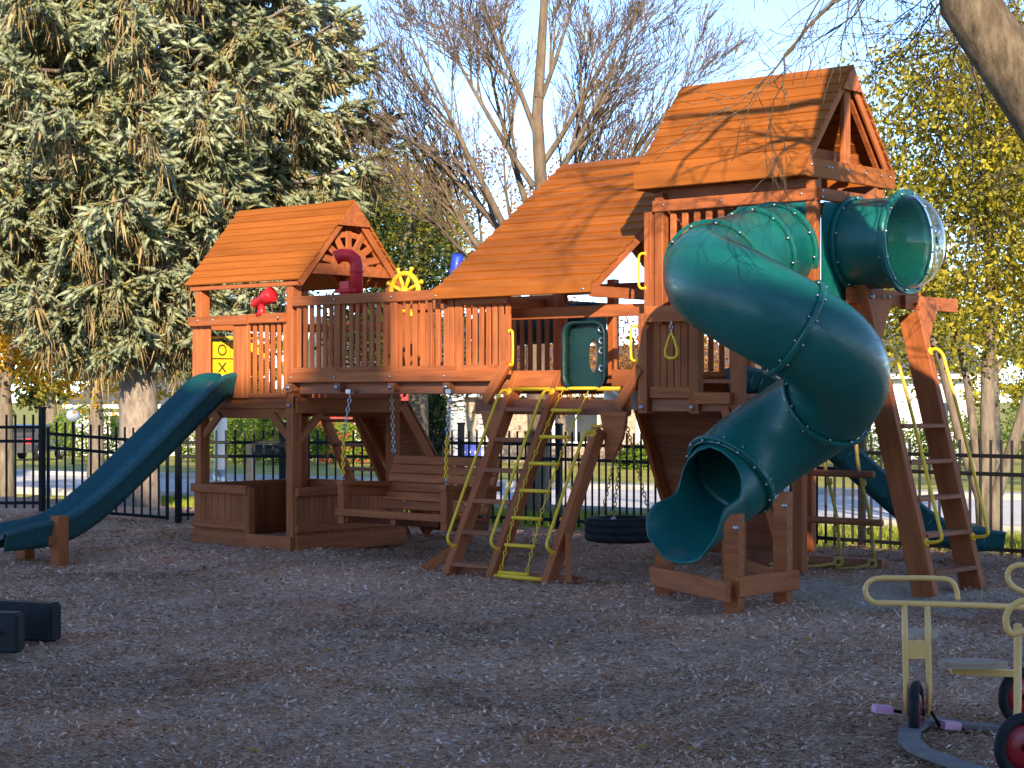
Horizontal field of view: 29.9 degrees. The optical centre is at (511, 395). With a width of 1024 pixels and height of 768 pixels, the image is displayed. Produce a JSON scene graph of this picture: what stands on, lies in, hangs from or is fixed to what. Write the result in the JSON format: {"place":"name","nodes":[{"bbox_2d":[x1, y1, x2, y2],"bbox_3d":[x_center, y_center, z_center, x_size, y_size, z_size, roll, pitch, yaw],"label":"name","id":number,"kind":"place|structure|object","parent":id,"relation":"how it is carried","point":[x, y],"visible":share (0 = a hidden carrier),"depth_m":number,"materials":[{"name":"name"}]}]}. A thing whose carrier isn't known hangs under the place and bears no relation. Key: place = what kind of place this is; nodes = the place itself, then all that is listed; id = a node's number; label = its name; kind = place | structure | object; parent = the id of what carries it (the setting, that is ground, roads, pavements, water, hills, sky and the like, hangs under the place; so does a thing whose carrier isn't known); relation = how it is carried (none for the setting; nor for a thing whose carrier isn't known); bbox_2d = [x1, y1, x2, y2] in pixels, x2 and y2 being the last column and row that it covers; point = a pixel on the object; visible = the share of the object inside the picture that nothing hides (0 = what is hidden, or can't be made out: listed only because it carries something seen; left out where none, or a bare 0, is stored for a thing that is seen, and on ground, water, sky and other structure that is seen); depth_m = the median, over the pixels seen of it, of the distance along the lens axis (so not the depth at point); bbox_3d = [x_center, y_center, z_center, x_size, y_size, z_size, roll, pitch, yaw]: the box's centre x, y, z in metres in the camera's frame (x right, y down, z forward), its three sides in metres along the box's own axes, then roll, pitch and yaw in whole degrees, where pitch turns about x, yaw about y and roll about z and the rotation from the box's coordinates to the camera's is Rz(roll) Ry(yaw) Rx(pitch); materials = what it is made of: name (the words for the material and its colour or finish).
{"place":"outdoors","nodes":[
{"label":"outdoors","id":0,"kind":"place"},
{"bbox_2d":[247,444,278,480],"bbox_3d":[-4.416,1.300,34.300,0.628,1.000,0.200,0,0,0],"label":"mailbox","id":1,"kind":"object","parent":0,"point":[259,449],"visible":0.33,"depth_m":34.23,"materials":[{"name":"wood"}]},
{"bbox_2d":[0,496,1023,767],"bbox_3d":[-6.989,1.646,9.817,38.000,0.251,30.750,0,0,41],"label":"mulch ground","id":2,"kind":"structure","parent":0,"point":[316,586],"depth_m":11.85,"materials":[{"name":"brown wood"}]},
{"bbox_2d":[0,611,24,653],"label":"border timber","id":3,"kind":"object","parent":2,"relation":"on","point":[12,632],"visible":1,"depth_m":11.77,"materials":[{"name":"black plastic"}]},
{"bbox_2d":[0,407,46,511],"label":"metal fence","id":4,"kind":"object","parent":2,"relation":"on","point":[41,442],"visible":0.99,"depth_m":24.60,"materials":[{"name":"black metal"}]},
{"bbox_2d":[46,422,168,519],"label":"fence gate","id":5,"kind":"structure","parent":4,"relation":"attached to","point":[82,450],"depth_m":24.56,"materials":[{"name":"black metal"}]},
{"bbox_2d":[0,599,60,641],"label":"border timber","id":6,"kind":"object","parent":2,"relation":"on","point":[42,621],"visible":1,"depth_m":12.34,"materials":[{"name":"black plastic"}]},
{"bbox_2d":[0,64,1005,615],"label":"wooden playset","id":7,"kind":"object","parent":2,"relation":"on","point":[724,252],"visible":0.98,"depth_m":16.99,"materials":[{"name":"brown wood"}]},
{"bbox_2d":[335,389,501,530],"bbox_3d":[-0.907,0.620,18.875,1.590,1.370,0.820,0,0,44],"label":"bench swing","id":8,"kind":"object","parent":7,"relation":"hanging from","point":[442,493],"visible":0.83,"depth_m":19.08,"materials":[{"name":"brown wood"}]},
{"bbox_2d":[584,391,650,543],"bbox_3d":[1.021,0.652,17.858,0.700,1.405,0.700,0,0,41],"label":"tire swing","id":9,"kind":"object","parent":7,"relation":"hanging from","point":[615,529],"visible":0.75,"depth_m":17.61,"materials":[{"name":"black rubber"}]},
{"bbox_2d":[664,320,678,359],"bbox_3d":[1.366,-0.480,16.443,0.156,0.336,0.026,0,0,41],"label":"trapeze ring","id":10,"kind":"object","parent":7,"relation":"hanging from","point":[667,344],"visible":1,"depth_m":16.44,"materials":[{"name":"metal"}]},
{"bbox_2d":[886,195,945,288],"bbox_3d":[3.347,-1.260,15.604,0.261,0.770,0.770,0,0,41],"label":"bubble window","id":11,"kind":"structure","parent":7,"relation":"in","point":[915,234],"depth_m":15.44,"materials":[{"name":"clear plastic"}]},
{"bbox_2d":[175,422,1023,556],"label":"metal fence","id":12,"kind":"object","parent":2,"relation":"on","point":[558,444],"visible":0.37,"depth_m":23.16,"materials":[{"name":"black metal"}]},
{"bbox_2d":[649,0,1023,298],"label":"old tree","id":13,"kind":"object","parent":2,"relation":"on","point":[988,35],"visible":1,"depth_m":12.75,"materials":[{"name":"brown plant"}]},
{"bbox_2d":[863,575,1023,730],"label":"tricycle","id":14,"kind":"object","parent":2,"relation":"on","point":[913,695],"visible":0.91,"depth_m":8.99,"materials":[{"name":"yellow metal"}]},
{"bbox_2d":[897,718,1001,767],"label":"frame","id":15,"kind":"object","parent":2,"relation":"on","point":[909,740],"visible":0.82,"depth_m":8.52,"materials":[{"name":"grey metal"}]},
{"bbox_2d":[938,562,1023,767],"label":"tricycle","id":16,"kind":"object","parent":2,"relation":"on","point":[1009,745],"visible":0.99,"depth_m":8.99,"materials":[{"name":"yellow metal"}]},
{"bbox_2d":[0,0,1023,401],"label":"sky","id":17,"kind":"structure","parent":0,"point":[771,15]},
{"bbox_2d":[12,402,1023,584],"bbox_3d":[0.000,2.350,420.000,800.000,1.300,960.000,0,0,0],"label":"lawn ground","id":18,"kind":"structure","parent":0,"point":[331,466],"depth_m":61.05,"materials":[{"name":"green plant"}]},
{"bbox_2d":[13,424,66,460],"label":"parked car","id":19,"kind":"object","parent":18,"relation":"on","point":[28,436],"visible":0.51,"depth_m":76.54,"materials":[{"name":"paint"}]},
{"bbox_2d":[0,304,118,496],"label":"maple tree","id":20,"kind":"object","parent":18,"relation":"on","point":[9,363],"visible":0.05,"depth_m":32.38,"materials":[{"name":"orange plant"}]},
{"bbox_2d":[66,409,79,464],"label":"globe lamp","id":21,"kind":"object","parent":18,"relation":"on","point":[71,418],"visible":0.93,"depth_m":68.10,"materials":[{"name":"white glass"}]},
{"bbox_2d":[0,331,158,423],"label":"tree","id":22,"kind":"object","parent":18,"relation":"on","point":[29,399],"visible":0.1,"depth_m":124.80,"materials":[{"name":"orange plant"}]},
{"bbox_2d":[48,402,118,460],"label":"hedge shrub","id":23,"kind":"object","parent":18,"relation":"on","point":[106,417],"visible":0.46,"depth_m":74.70,"materials":[{"name":"green plant"}]},
{"bbox_2d":[0,321,276,477],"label":"maple tree","id":24,"kind":"object","parent":18,"relation":"on","point":[95,418],"visible":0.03,"depth_m":47.85,"materials":[{"name":"orange plant"}]},
{"bbox_2d":[63,367,213,455],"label":"house","id":25,"kind":"structure","parent":18,"relation":"on","point":[110,400],"depth_m":92.00,"materials":[{"name":"beige"}]},
{"bbox_2d":[109,414,118,436],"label":"window","id":26,"kind":"structure","parent":25,"relation":"in","point":[110,414],"depth_m":91.91,"materials":[{"name":"white paint"}]},
{"bbox_2d":[173,418,238,462],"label":"hedge shrub","id":27,"kind":"object","parent":18,"relation":"on","point":[184,448],"visible":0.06,"depth_m":71.67,"materials":[{"name":"green plant"}]},
{"bbox_2d":[0,0,416,506],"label":"blue spruce","id":28,"kind":"object","parent":18,"relation":"on","point":[114,146],"visible":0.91,"depth_m":26.42,"materials":[{"name":"green plant"}]},
{"bbox_2d":[213,418,226,481],"bbox_3d":[-5.150,1.050,33.900,0.248,1.700,0.248,0,0,0],"label":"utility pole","id":29,"kind":"object","parent":18,"relation":"on","point":[221,427],"visible":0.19,"depth_m":33.79,"materials":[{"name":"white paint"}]},
{"bbox_2d":[210,418,278,463],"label":"hedge shrub","id":30,"kind":"object","parent":18,"relation":"on","point":[239,451],"visible":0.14,"depth_m":69.57,"materials":[{"name":"green plant"}]},
{"bbox_2d":[226,332,282,419],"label":"tree","id":31,"kind":"object","parent":18,"relation":"on","point":[276,358],"visible":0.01,"depth_m":128.27,"materials":[{"name":"green plant"}]},
{"bbox_2d":[236,417,336,464],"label":"hedge shrub","id":32,"kind":"object","parent":18,"relation":"on","point":[257,422],"visible":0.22,"depth_m":67.68,"materials":[{"name":"green plant"}]},
{"bbox_2d":[310,417,369,463],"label":"hedge shrub","id":33,"kind":"object","parent":18,"relation":"on","point":[349,429],"visible":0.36,"depth_m":68.62,"materials":[{"name":"green plant"}]},
{"bbox_2d":[308,316,465,461],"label":"house","id":34,"kind":"structure","parent":18,"relation":"on","point":[405,398],"depth_m":74.02,"materials":[{"name":"red"}]},
{"bbox_2d":[308,83,532,466],"bbox_3d":[-2.197,-2.356,41.787,5.651,9.113,4.682,0,0,0],"label":"broad tree","id":35,"kind":"object","parent":18,"relation":"on","point":[402,255],"visible":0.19,"depth_m":41.34,"materials":[{"name":"green plant"}]},
{"bbox_2d":[332,126,510,363],"bbox_3d":[-2.524,-2.357,44.459,5.145,9.115,3.764,0,0,0],"label":"broad tree","id":36,"kind":"object","parent":18,"relation":"on","point":[417,224],"visible":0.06,"depth_m":43.89,"materials":[{"name":"green plant"}]},
{"bbox_2d":[394,128,467,436],"bbox_3d":[-2.187,-1.997,43.966,2.353,8.994,2.357,0,0,25],"label":"shade tree","id":37,"kind":"object","parent":18,"relation":"on","point":[421,411],"visible":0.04,"depth_m":43.80,"materials":[{"name":"green plant"}]},
{"bbox_2d":[428,394,450,454],"bbox_3d":[-2.098,0.567,52.000,0.997,3.666,0.754,0,0,0],"label":"arborvitae","id":38,"kind":"object","parent":18,"relation":"on","point":[437,412],"visible":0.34,"depth_m":51.83,"materials":[{"name":"green plant"}]},
{"bbox_2d":[447,177,475,466],"bbox_3d":[-1.853,-2.234,60.106,1.530,9.467,3.300,0,0,0],"label":"birch tree","id":39,"kind":"object","parent":18,"relation":"on","point":[458,413],"visible":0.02,"depth_m":59.78,"materials":[{"name":"white plant"}]},
{"bbox_2d":[465,445,481,455],"bbox_3d":[-1.150,1.738,52.997,0.620,0.825,0.036,0,0,0],"label":"yard sign","id":40,"kind":"object","parent":18,"relation":"on","point":[472,450],"visible":0.19,"depth_m":52.98,"materials":[{"name":"blue plastic"}]},
{"bbox_2d":[473,394,497,455],"bbox_3d":[-0.418,-1.383,60.443,1.798,7.765,2.626,0,0,-32],"label":"birch tree","id":41,"kind":"object","parent":18,"relation":"on","point":[479,428],"visible":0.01,"depth_m":60.24,"materials":[{"name":"white plant"}]},
{"bbox_2d":[414,130,559,398],"bbox_3d":[-0.832,-2.965,62.814,5.874,11.331,6.440,0,0,-12],"label":"rusty tree","id":42,"kind":"object","parent":18,"relation":"on","point":[515,190],"visible":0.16,"depth_m":62.08,"materials":[{"name":"brown plant"}]},
{"bbox_2d":[17,470,1020,499],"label":"kerb","id":43,"kind":"structure","parent":18,"relation":"on","point":[820,491],"depth_m":40.35,"materials":[{"name":"concrete"}]},
{"bbox_2d":[17,487,1020,534],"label":"kerb","id":44,"kind":"structure","parent":18,"relation":"on","point":[28,490],"depth_m":27.52,"materials":[{"name":"concrete"}]},
{"bbox_2d":[311,0,774,514],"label":"bare tree","id":45,"kind":"object","parent":18,"relation":"on","point":[577,148],"visible":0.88,"depth_m":27.46,"materials":[{"name":"brown plant"}]},
{"bbox_2d":[464,297,728,468],"bbox_3d":[2.832,-0.402,59.893,9.614,6.205,5.879,0,0,0],"label":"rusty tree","id":46,"kind":"object","parent":18,"relation":"on","point":[561,419],"visible":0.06,"depth_m":59.85,"materials":[{"name":"brown plant"}]},
{"bbox_2d":[442,345,779,462],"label":"house","id":47,"kind":"structure","parent":18,"relation":"on","point":[518,423],"depth_m":72.00,"materials":[{"name":"brown"}]},
{"bbox_2d":[553,415,599,442],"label":"window","id":48,"kind":"structure","parent":47,"relation":"in","point":[583,422],"depth_m":71.91,"materials":[{"name":"grey glass"}]},
{"bbox_2d":[636,420,643,443],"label":"door","id":49,"kind":"structure","parent":47,"relation":"in","point":[637,428],"depth_m":71.92,"materials":[{"name":"white paint"}]},
{"bbox_2d":[614,441,650,469],"bbox_3d":[4.098,2.036,59.997,1.963,1.328,1.470,0,0,0],"label":"hedge shrub","id":50,"kind":"object","parent":18,"relation":"on","point":[637,456],"visible":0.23,"depth_m":59.65,"materials":[{"name":"green plant"}]},
{"bbox_2d":[727,0,1023,530],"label":"linden tree","id":51,"kind":"object","parent":18,"relation":"on","point":[1012,147],"visible":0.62,"depth_m":22.50,"materials":[{"name":"yellow plant"}]},
{"bbox_2d":[866,415,913,466],"bbox_3d":[11.807,1.477,64.043,3.292,2.446,2.399,0,0,0],"label":"hedge shrub","id":52,"kind":"object","parent":18,"relation":"on","point":[876,457],"visible":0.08,"depth_m":63.75,"materials":[{"name":"green plant"}]},
{"bbox_2d":[867,322,980,461],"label":"house","id":53,"kind":"structure","parent":18,"relation":"on","point":[903,408],"depth_m":74.00,"materials":[{"name":"white paint"}]},
{"bbox_2d":[920,400,949,437],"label":"window","id":54,"kind":"structure","parent":53,"relation":"in","point":[945,404],"depth_m":73.90,"materials":[{"name":"white paint"}]},
{"bbox_2d":[884,135,1023,471],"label":"bushy tree","id":55,"kind":"object","parent":18,"relation":"on","point":[998,392],"visible":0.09,"depth_m":49.83,"materials":[{"name":"yellow plant"}]},
{"bbox_2d":[905,410,1004,465],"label":"hedge shrub","id":56,"kind":"object","parent":18,"relation":"on","point":[965,422],"visible":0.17,"depth_m":65.85,"materials":[{"name":"green plant"}]},
{"bbox_2d":[941,299,1023,406],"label":"tree","id":57,"kind":"object","parent":18,"relation":"on","point":[1016,393],"visible":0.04,"depth_m":120.00,"materials":[{"name":"yellow plant"}]},
{"bbox_2d":[969,131,1023,402],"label":"bushy tree","id":58,"kind":"object","parent":18,"relation":"on","point":[1017,364],"visible":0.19,"depth_m":36.34,"materials":[{"name":"yellow plant"}]},
{"bbox_2d":[998,323,1023,412],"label":"tree","id":59,"kind":"object","parent":18,"relation":"on","point":[1012,404],"visible":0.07,"depth_m":125.07,"materials":[{"name":"yellow plant"}]},
{"bbox_2d":[1000,402,1023,459],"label":"hedge shrub","id":60,"kind":"object","parent":18,"relation":"on","point":[1004,435],"visible":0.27,"depth_m":66.13,"materials":[{"name":"green plant"}]},
{"bbox_2d":[17,474,1020,524],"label":"street","id":61,"kind":"structure","parent":0,"point":[885,513],"depth_m":32.93,"materials":[{"name":"grey asphalt"}]},
{"bbox_2d":[17,469,1020,493],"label":"sidewalk","id":62,"kind":"structure","parent":0,"point":[498,480],"depth_m":44.98,"materials":[{"name":"concrete"}]},
{"bbox_2d":[52,494,1020,555],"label":"lawn grass","id":63,"kind":"structure","parent":0,"point":[885,530],"depth_m":23.95,"materials":[{"name":"green plant"}]}
]}

